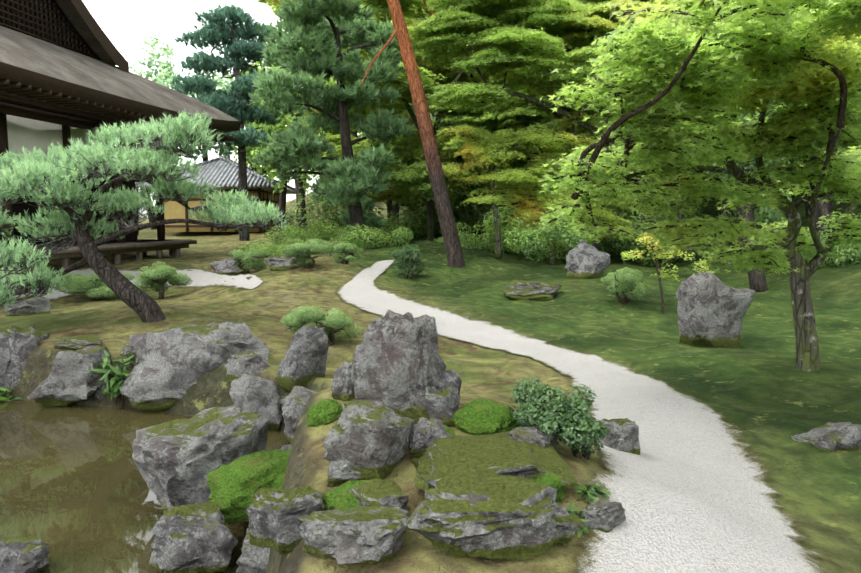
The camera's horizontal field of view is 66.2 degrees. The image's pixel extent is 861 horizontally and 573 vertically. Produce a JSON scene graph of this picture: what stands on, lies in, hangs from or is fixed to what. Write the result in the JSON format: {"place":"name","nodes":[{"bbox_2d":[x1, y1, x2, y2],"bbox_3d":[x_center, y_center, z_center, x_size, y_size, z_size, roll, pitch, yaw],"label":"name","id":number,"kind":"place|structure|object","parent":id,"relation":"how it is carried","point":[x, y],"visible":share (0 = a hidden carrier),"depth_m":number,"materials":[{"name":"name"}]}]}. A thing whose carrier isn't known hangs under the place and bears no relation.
{"place":"outdoors","nodes":[
{"label":"outdoors","id":0,"kind":"place"},
{"bbox_2d":[0,169,137,245],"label":"hall interior","id":1,"kind":"object","parent":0,"point":[18,207],"visible":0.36,"depth_m":18.02,"materials":[{"name":"black"}]},
{"bbox_2d":[6,114,156,175],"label":"wall","id":2,"kind":"structure","parent":0,"point":[28,134],"depth_m":16.06,"materials":[{"name":"white paint"}]},
{"bbox_2d":[88,350,141,408],"bbox_3d":[-3.447,1.037,7.381,0.727,0.635,0.552,0,6,-1],"label":"fern","id":3,"kind":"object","parent":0,"point":[114,387],"depth_m":7.30,"materials":[{"name":"green plant"}]},
{"bbox_2d":[0,400,289,572],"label":"pond water","id":4,"kind":"structure","parent":0,"point":[77,495],"depth_m":5.22,"materials":[{"name":"brown liquid"}]},
{"bbox_2d":[0,536,49,572],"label":"corner rock","id":5,"kind":"object","parent":4,"relation":"on","point":[27,554],"visible":1,"depth_m":3.90,"materials":[{"name":"grey stone"}]},
{"bbox_2d":[148,502,237,572],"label":"rock","id":6,"kind":"object","parent":4,"relation":"in","point":[195,538],"visible":1,"depth_m":3.90,"materials":[{"name":"grey stone"}]},
{"bbox_2d":[132,404,267,513],"bbox_3d":[-1.628,1.318,4.835,1.026,0.815,0.719,-2,6,-20],"label":"rock slab","id":7,"kind":"object","parent":4,"relation":"in","point":[176,461],"visible":0.75,"depth_m":4.55,"materials":[{"name":"grey stone"}]},
{"bbox_2d":[280,444,291,450],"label":"bank rock","id":8,"kind":"object","parent":4,"relation":"on","point":[285,447],"visible":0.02,"depth_m":4.99,"materials":[{"name":"grey stone"}]},
{"bbox_2d":[129,30,233,208],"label":"pale leaves","id":9,"kind":"object","parent":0,"point":[165,78],"visible":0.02,"depth_m":48.38,"materials":[{"name":"plant"}]},
{"bbox_2d":[82,0,358,217],"label":"sky","id":10,"kind":"structure","parent":0,"point":[126,23],"materials":[{"name":"white"}]},
{"bbox_2d":[164,188,279,231],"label":"annex walls","id":11,"kind":"structure","parent":0,"point":[174,210],"depth_m":41.00,"materials":[{"name":"beige paint"}]},
{"bbox_2d":[0,112,860,572],"bbox_3d":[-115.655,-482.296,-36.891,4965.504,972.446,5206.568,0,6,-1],"label":"terrain","id":12,"kind":"structure","parent":0,"point":[762,394],"depth_m":8.33,"materials":[{"name":"green plant"}]},
{"bbox_2d":[0,388,21,403],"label":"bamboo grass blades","id":13,"kind":"object","parent":12,"relation":"on","point":[2,397],"visible":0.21,"depth_m":7.70,"materials":[{"name":"green plant"}]},
{"bbox_2d":[0,326,49,397],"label":"shore rock","id":14,"kind":"object","parent":12,"relation":"on","point":[18,346],"visible":0.52,"depth_m":7.77,"materials":[{"name":"grey stone"}]},
{"bbox_2d":[4,295,50,315],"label":"rock","id":15,"kind":"object","parent":12,"relation":"on","point":[36,305],"visible":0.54,"depth_m":10.47,"materials":[{"name":"grey stone"}]},
{"bbox_2d":[27,345,110,406],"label":"shore rock","id":16,"kind":"object","parent":12,"relation":"on","point":[70,379],"visible":0.79,"depth_m":7.33,"materials":[{"name":"grey stone"}]},
{"bbox_2d":[54,334,102,348],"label":"shore rock","id":17,"kind":"object","parent":12,"relation":"on","point":[75,342],"visible":0.94,"depth_m":7.64,"materials":[{"name":"grey stone"}]},
{"bbox_2d":[75,279,104,300],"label":"shrub stems","id":18,"kind":"object","parent":12,"relation":"on","point":[94,299],"visible":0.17,"depth_m":13.53,"materials":[{"name":"brown plant"}]},
{"bbox_2d":[59,273,134,298],"bbox_3d":[-6.917,-0.044,13.576,1.495,0.514,1.305,0,6,-1],"label":"shrub","id":19,"kind":"object","parent":18,"relation":"attached to","point":[79,283],"visible":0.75,"depth_m":13.13,"materials":[{"name":"green plant"}]},
{"bbox_2d":[0,239,196,284],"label":"veranda","id":20,"kind":"object","parent":12,"relation":"on","point":[141,247],"visible":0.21,"depth_m":18.61,"materials":[{"name":"brown wood"}]},
{"bbox_2d":[0,112,164,245],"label":"wooden posts","id":21,"kind":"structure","parent":20,"relation":"on","point":[66,136],"depth_m":16.91,"materials":[{"name":"brown wood"}]},
{"bbox_2d":[0,79,236,141],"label":"eave rafters","id":22,"kind":"object","parent":21,"relation":"on","point":[18,99],"visible":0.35,"depth_m":15.67,"materials":[{"name":"brown wood"}]},
{"bbox_2d":[0,0,237,120],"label":"roof","id":23,"kind":"structure","parent":22,"relation":"on","point":[106,74],"depth_m":17.14,"materials":[{"name":"wood"}]},
{"bbox_2d":[0,0,101,60],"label":"gable lattice","id":24,"kind":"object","parent":23,"relation":"on","point":[84,42],"depth_m":17.85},
{"bbox_2d":[0,0,239,133],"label":"roof eave","id":25,"kind":"object","parent":23,"relation":"attached to","point":[12,73],"visible":0.33,"depth_m":16.32,"materials":[{"name":"brown wood"}]},
{"bbox_2d":[0,0,94,57],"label":"gable wall","id":26,"kind":"structure","parent":25,"relation":"attached to","point":[28,20],"depth_m":17.36,"materials":[{"name":"brown wood"}]},
{"bbox_2d":[95,363,121,399],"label":"rock","id":27,"kind":"object","parent":12,"relation":"on","point":[99,395],"visible":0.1,"depth_m":7.47,"materials":[{"name":"grey stone"}]},
{"bbox_2d":[120,343,136,356],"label":"shore rock","id":28,"kind":"object","parent":12,"relation":"on","point":[127,350],"visible":0.25,"depth_m":7.40,"materials":[{"name":"grey stone"}]},
{"bbox_2d":[1,267,262,302],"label":"sand court","id":29,"kind":"object","parent":12,"relation":"on","point":[201,278],"visible":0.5,"depth_m":14.69,"materials":[{"name":"white sand"}]},
{"bbox_2d":[0,110,288,322],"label":"leaning pine","id":30,"kind":"object","parent":12,"relation":"on","point":[28,168],"depth_m":8.61,"materials":[{"name":"green plant"}]},
{"bbox_2d":[137,268,170,298],"bbox_3d":[-5.464,-0.028,13.139,0.625,0.707,0.468,3,7,24],"label":"pond shrub","id":31,"kind":"object","parent":12,"relation":"on","point":[161,294],"visible":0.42,"depth_m":13.12,"materials":[{"name":"brown plant"}]},
{"bbox_2d":[133,261,192,291],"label":"shrub leaves","id":32,"kind":"object","parent":31,"relation":"attached to","point":[163,272],"visible":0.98,"depth_m":13.12,"materials":[{"name":"green plant"}]},
{"bbox_2d":[119,321,269,412],"bbox_3d":[-2.604,0.921,7.501,1.634,1.071,0.889,0,6,-1],"label":"shore rock","id":33,"kind":"object","parent":12,"relation":"on","point":[175,362],"visible":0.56,"depth_m":7.16,"materials":[{"name":"grey stone"}]},
{"bbox_2d":[164,188,279,231],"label":"timber frame","id":34,"kind":"object","parent":12,"relation":"on","point":[259,191],"visible":0.15,"depth_m":41.02,"materials":[{"name":"brown wood"}]},
{"bbox_2d":[136,159,295,193],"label":"tiled roof","id":35,"kind":"structure","parent":34,"relation":"on","point":[222,172],"depth_m":40.98,"materials":[{"name":"grey tile"}]},
{"bbox_2d":[135,156,294,189],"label":"annex ridge tiles","id":36,"kind":"object","parent":35,"relation":"on","point":[235,164],"visible":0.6,"depth_m":42.74,"materials":[{"name":"grey tile"}]},
{"bbox_2d":[209,258,240,274],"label":"rock","id":37,"kind":"object","parent":12,"relation":"on","point":[224,266],"visible":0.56,"depth_m":16.52,"materials":[{"name":"grey stone"}]},
{"bbox_2d":[171,2,295,240],"bbox_3d":[-7.470,-5.908,24.280,5.373,8.444,3.701,0,6,-1],"label":"cloud pine","id":38,"kind":"object","parent":12,"relation":"on","point":[215,31],"depth_m":23.91,"materials":[{"name":"green plant"}]},
{"bbox_2d":[224,351,269,382],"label":"rock","id":39,"kind":"object","parent":12,"relation":"on","point":[238,365],"visible":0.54,"depth_m":6.93,"materials":[{"name":"grey stone"}]},
{"bbox_2d":[232,256,261,273],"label":"shrub stems","id":40,"kind":"object","parent":12,"relation":"on","point":[245,271],"visible":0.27,"depth_m":16.57,"materials":[{"name":"brown plant"}]},
{"bbox_2d":[207,449,290,522],"bbox_3d":[-1.108,1.281,4.467,0.781,0.328,0.732,-2,6,-15],"label":"moss cushion","id":41,"kind":"object","parent":12,"relation":"on","point":[235,485],"visible":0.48,"depth_m":4.21,"materials":[{"name":"green plant"}]},
{"bbox_2d":[229,247,270,270],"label":"shrub leaves","id":42,"kind":"object","parent":12,"relation":"on","point":[245,255],"visible":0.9,"depth_m":16.71,"materials":[{"name":"green plant"}]},
{"bbox_2d":[236,528,269,572],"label":"rock","id":43,"kind":"object","parent":12,"relation":"on","point":[252,559],"visible":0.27,"depth_m":3.88,"materials":[{"name":"grey stone"}]},
{"bbox_2d":[229,373,281,430],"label":"rock","id":44,"kind":"object","parent":12,"relation":"on","point":[249,392],"visible":0.69,"depth_m":6.53,"materials":[{"name":"grey stone"}]},
{"bbox_2d":[279,395,287,411],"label":"rock","id":45,"kind":"object","parent":12,"relation":"on","point":[281,401],"visible":0.08,"depth_m":6.61,"materials":[{"name":"grey stone"}]},
{"bbox_2d":[265,255,302,270],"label":"rock","id":46,"kind":"object","parent":12,"relation":"on","point":[280,263],"visible":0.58,"depth_m":14.19,"materials":[{"name":"grey stone"}]},
{"bbox_2d":[245,486,324,556],"bbox_3d":[-0.661,1.082,3.052,0.372,0.337,0.240,0,6,-1],"label":"rock","id":47,"kind":"object","parent":12,"relation":"on","point":[275,523],"visible":0.77,"depth_m":2.97,"materials":[{"name":"grey stone"}]},
{"bbox_2d":[282,386,322,443],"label":"rock","id":48,"kind":"object","parent":12,"relation":"on","point":[295,400],"visible":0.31,"depth_m":6.07,"materials":[{"name":"grey stone"}]},
{"bbox_2d":[277,322,328,393],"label":"tall rock","id":49,"kind":"object","parent":12,"relation":"on","point":[303,362],"visible":0.77,"depth_m":6.55,"materials":[{"name":"grey stone"}]},
{"bbox_2d":[282,239,333,265],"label":"shrub leaves","id":50,"kind":"object","parent":12,"relation":"on","point":[314,247],"visible":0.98,"depth_m":13.87,"materials":[{"name":"green plant"}]},
{"bbox_2d":[300,247,317,267],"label":"shrub stems","id":51,"kind":"object","parent":12,"relation":"on","point":[311,265],"visible":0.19,"depth_m":14.07,"materials":[{"name":"brown plant"}]},
{"bbox_2d":[286,314,344,345],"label":"shrub stems","id":52,"kind":"object","parent":12,"relation":"on","point":[331,340],"visible":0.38,"depth_m":8.37,"materials":[{"name":"brown plant"}]},
{"bbox_2d":[281,305,361,339],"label":"shrub leaves","id":53,"kind":"object","parent":52,"relation":"attached to","point":[333,320],"visible":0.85,"depth_m":8.31,"materials":[{"name":"green plant"}]},
{"bbox_2d":[306,399,342,425],"bbox_3d":[-0.669,0.792,4.205,0.250,0.118,0.310,0,6,-1],"label":"moss cushion","id":54,"kind":"object","parent":12,"relation":"on","point":[325,411],"visible":0.79,"depth_m":4.12,"materials":[{"name":"green plant"}]},
{"bbox_2d":[246,0,416,247],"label":"pine tree","id":55,"kind":"object","parent":12,"relation":"on","point":[292,146],"depth_m":18.48,"materials":[{"name":"green plant"}]},
{"bbox_2d":[331,361,354,401],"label":"rock","id":56,"kind":"object","parent":12,"relation":"on","point":[343,384],"visible":0.79,"depth_m":4.53,"materials":[{"name":"grey stone"}]},
{"bbox_2d":[333,250,355,263],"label":"shrub stems","id":57,"kind":"object","parent":12,"relation":"on","point":[347,261],"visible":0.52,"depth_m":14.89,"materials":[{"name":"brown plant"}]},
{"bbox_2d":[326,457,362,486],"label":"bank rock","id":58,"kind":"object","parent":12,"relation":"on","point":[339,473],"visible":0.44,"depth_m":3.27,"materials":[{"name":"grey stone"}]},
{"bbox_2d":[331,242,363,262],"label":"court shrub leaves","id":59,"kind":"object","parent":12,"relation":"on","point":[342,247],"visible":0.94,"depth_m":14.88,"materials":[{"name":"green plant"}]},
{"bbox_2d":[322,479,382,510],"bbox_3d":[-0.335,0.982,3.125,0.394,0.121,0.323,-4,7,-33],"label":"moss cushion","id":60,"kind":"object","parent":12,"relation":"on","point":[341,497],"visible":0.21,"depth_m":3.04,"materials":[{"name":"green plant"}]},
{"bbox_2d":[298,506,409,565],"bbox_3d":[-0.327,1.054,2.781,0.482,0.229,0.306,0,6,-1],"label":"rock","id":61,"kind":"object","parent":12,"relation":"on","point":[369,535],"visible":1,"depth_m":2.70,"materials":[{"name":"grey stone"}]},
{"bbox_2d":[323,400,414,479],"bbox_3d":[-0.311,0.809,3.382,0.458,0.441,0.334,0,6,-1],"label":"rock","id":62,"kind":"object","parent":12,"relation":"on","point":[367,439],"visible":0.9,"depth_m":3.25,"materials":[{"name":"grey stone"}]},
{"bbox_2d":[258,0,489,227],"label":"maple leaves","id":63,"kind":"object","parent":12,"relation":"on","point":[446,73],"depth_m":27.47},
{"bbox_2d":[347,479,408,510],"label":"rock","id":64,"kind":"object","parent":12,"relation":"on","point":[384,493],"visible":0.69,"depth_m":2.97,"materials":[{"name":"grey stone"}]},
{"bbox_2d":[353,309,445,423],"bbox_3d":[-0.143,0.535,3.878,0.613,0.815,0.338,0,6,-1],"label":"boulder","id":65,"kind":"object","parent":12,"relation":"on","point":[399,366],"visible":0.77,"depth_m":3.75,"materials":[{"name":"grey stone"}]},
{"bbox_2d":[396,253,417,278],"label":"shrub stems","id":66,"kind":"object","parent":12,"relation":"on","point":[409,277],"visible":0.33,"depth_m":14.60,"materials":[{"name":"brown plant"}]},
{"bbox_2d":[391,244,425,277],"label":"shrub leaves","id":67,"kind":"object","parent":12,"relation":"on","point":[405,254],"visible":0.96,"depth_m":14.55,"materials":[{"name":"green plant"}]},
{"bbox_2d":[361,0,464,267],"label":"trunk","id":68,"kind":"object","parent":12,"relation":"on","point":[452,243],"visible":0.92,"depth_m":15.88,"materials":[{"name":"brown wood"}]},
{"bbox_2d":[407,417,451,457],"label":"rock","id":69,"kind":"object","parent":12,"relation":"on","point":[424,432],"visible":0.77,"depth_m":3.41,"materials":[{"name":"grey stone"}]},
{"bbox_2d":[301,0,566,240],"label":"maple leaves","id":70,"kind":"object","parent":12,"relation":"on","point":[420,173],"depth_m":22.35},
{"bbox_2d":[419,369,461,426],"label":"rock","id":71,"kind":"object","parent":12,"relation":"on","point":[442,403],"visible":0.5,"depth_m":3.76,"materials":[{"name":"grey stone"}]},
{"bbox_2d":[443,424,454,434],"bbox_3d":[0.041,0.799,3.556,0.244,0.109,0.311,0,6,-1],"label":"moss cushion","id":72,"kind":"object","parent":12,"relation":"on","point":[449,430],"visible":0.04,"depth_m":3.56,"materials":[{"name":"green plant"}]},
{"bbox_2d":[320,4,588,217],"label":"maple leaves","id":73,"kind":"object","parent":12,"relation":"on","point":[489,186],"depth_m":30.45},
{"bbox_2d":[452,398,519,434],"bbox_3d":[0.315,0.728,3.723,0.395,0.162,0.346,0,6,-1],"label":"moss cushion","id":74,"kind":"object","parent":12,"relation":"on","point":[483,416],"visible":0.77,"depth_m":3.63,"materials":[{"name":"green plant"}]},
{"bbox_2d":[409,431,577,490],"bbox_3d":[0.290,0.873,3.255,0.797,0.172,0.622,0,6,-1],"label":"mossy rock","id":75,"kind":"object","parent":12,"relation":"on","point":[501,453],"visible":0.77,"depth_m":3.17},
{"bbox_2d":[468,132,520,257],"bbox_3d":[1.722,-2.400,16.864,1.756,3.346,0.160,0,6,-1],"label":"tree trunk","id":76,"kind":"object","parent":12,"relation":"on","point":[497,232],"visible":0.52,"depth_m":16.88,"materials":[{"name":"brown plant"}]},
{"bbox_2d":[436,124,597,209],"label":"small maple leaves","id":77,"kind":"object","parent":76,"relation":"attached to","point":[534,172],"visible":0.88,"depth_m":16.45,"materials":[{"name":"green plant"}]},
{"bbox_2d":[407,469,584,559],"bbox_3d":[0.283,0.964,2.759,0.731,0.331,0.310,-2,6,-21],"label":"mossy rock","id":78,"kind":"object","parent":12,"relation":"on","point":[470,514],"visible":1,"depth_m":2.68,"materials":[{"name":"grey stone"}]},
{"bbox_2d":[135,1,860,291],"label":"woodland","id":79,"kind":"object","parent":12,"relation":"on","point":[462,214],"depth_m":18.16,"materials":[{"name":"green plant"}]},
{"bbox_2d":[390,14,612,231],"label":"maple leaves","id":80,"kind":"object","parent":12,"relation":"on","point":[416,138],"depth_m":24.78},
{"bbox_2d":[504,280,561,300],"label":"rock","id":81,"kind":"object","parent":12,"relation":"on","point":[530,290],"visible":0.96,"depth_m":11.72,"materials":[{"name":"grey stone"}]},
{"bbox_2d":[508,426,557,447],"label":"rock","id":82,"kind":"object","parent":12,"relation":"on","point":[533,434],"visible":0.4,"depth_m":3.40,"materials":[{"name":"grey stone"}]},
{"bbox_2d":[530,200,560,264],"bbox_3d":[3.314,-1.235,16.982,1.549,1.953,0.120,0,6,-1],"label":"tree trunk","id":83,"kind":"object","parent":12,"relation":"on","point":[552,258],"visible":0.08,"depth_m":16.98,"materials":[{"name":"brown plant"}]},
{"bbox_2d":[496,182,639,249],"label":"small maple leaves","id":84,"kind":"object","parent":83,"relation":"attached to","point":[526,212],"visible":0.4,"depth_m":16.67,"materials":[{"name":"green plant"}]},
{"bbox_2d":[529,471,564,501],"bbox_3d":[0.493,0.920,3.132,0.314,0.114,0.382,0,6,-1],"label":"moss cushion","id":85,"kind":"object","parent":12,"relation":"on","point":[552,479],"visible":0.19,"depth_m":3.05,"materials":[{"name":"green plant"}]},
{"bbox_2d":[233,22,860,267],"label":"shrubs","id":86,"kind":"object","parent":12,"relation":"on","point":[287,119],"visible":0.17,"depth_m":19.06,"materials":[{"name":"green plant"}]},
{"bbox_2d":[510,376,609,459],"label":"path shrub","id":87,"kind":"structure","parent":12,"relation":"on","point":[563,422],"depth_m":3.48,"materials":[{"name":"green plant"}]},
{"bbox_2d":[396,0,743,261],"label":"old maple","id":88,"kind":"object","parent":12,"relation":"on","point":[510,16],"depth_m":15.96,"materials":[{"name":"green plant"}]},
{"bbox_2d":[436,0,704,228],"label":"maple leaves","id":89,"kind":"object","parent":12,"relation":"on","point":[523,115],"depth_m":21.58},
{"bbox_2d":[567,503,591,537],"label":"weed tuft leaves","id":90,"kind":"object","parent":12,"relation":"on","point":[585,529],"depth_m":2.96,"materials":[{"name":"green plant"}]},
{"bbox_2d":[565,239,609,278],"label":"rock","id":91,"kind":"object","parent":12,"relation":"on","point":[585,260],"visible":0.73,"depth_m":13.64,"materials":[{"name":"grey stone"}]},
{"bbox_2d":[574,481,611,504],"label":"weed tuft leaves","id":92,"kind":"object","parent":12,"relation":"on","point":[592,493],"depth_m":3.12,"materials":[{"name":"green plant"}]},
{"bbox_2d":[583,497,625,532],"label":"rock","id":93,"kind":"object","parent":12,"relation":"on","point":[603,514],"visible":0.92,"depth_m":2.90,"materials":[{"name":"grey stone"}]},
{"bbox_2d":[600,418,640,454],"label":"rock","id":94,"kind":"object","parent":12,"relation":"on","point":[623,435],"visible":0.56,"depth_m":4.09,"materials":[{"name":"grey stone"}]},
{"bbox_2d":[601,267,644,304],"bbox_3d":[3.265,0.020,11.156,0.807,0.685,0.701,0,6,-1],"label":"shrub","id":95,"kind":"object","parent":12,"relation":"on","point":[630,278],"depth_m":11.03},
{"bbox_2d":[620,230,714,313],"bbox_3d":[3.717,-0.069,10.466,1.316,1.635,0.772,0,6,-1],"label":"sapling","id":96,"kind":"object","parent":12,"relation":"on","point":[628,256],"depth_m":10.49,"materials":[{"name":"green plant"}]},
{"bbox_2d":[536,0,860,371],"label":"maple","id":97,"kind":"object","parent":12,"relation":"on","point":[841,16],"depth_m":5.11,"materials":[{"name":"green plant"}]},
{"bbox_2d":[676,271,754,347],"bbox_3d":[3.647,0.350,8.459,0.956,1.067,0.448,0,6,-1],"label":"standing rock","id":98,"kind":"object","parent":12,"relation":"on","point":[711,309],"visible":0.92,"depth_m":8.31,"materials":[{"name":"grey stone"}]},
{"bbox_2d":[714,109,860,174],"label":"maple leaves","id":99,"kind":"object","parent":12,"relation":"on","point":[849,138],"depth_m":22.10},
{"bbox_2d":[791,422,860,451],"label":"flat rock","id":100,"kind":"object","parent":12,"relation":"on","point":[833,437],"visible":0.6,"depth_m":4.72,"materials":[{"name":"grey stone"}]},
{"bbox_2d":[337,260,837,572],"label":"gravel path","id":101,"kind":"structure","parent":0,"point":[687,491],"depth_m":3.83,"materials":[{"name":"white gravel"}]},
{"bbox_2d":[586,0,860,214],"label":"maple wood","id":102,"kind":"object","parent":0,"point":[720,211],"depth_m":21.88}
]}

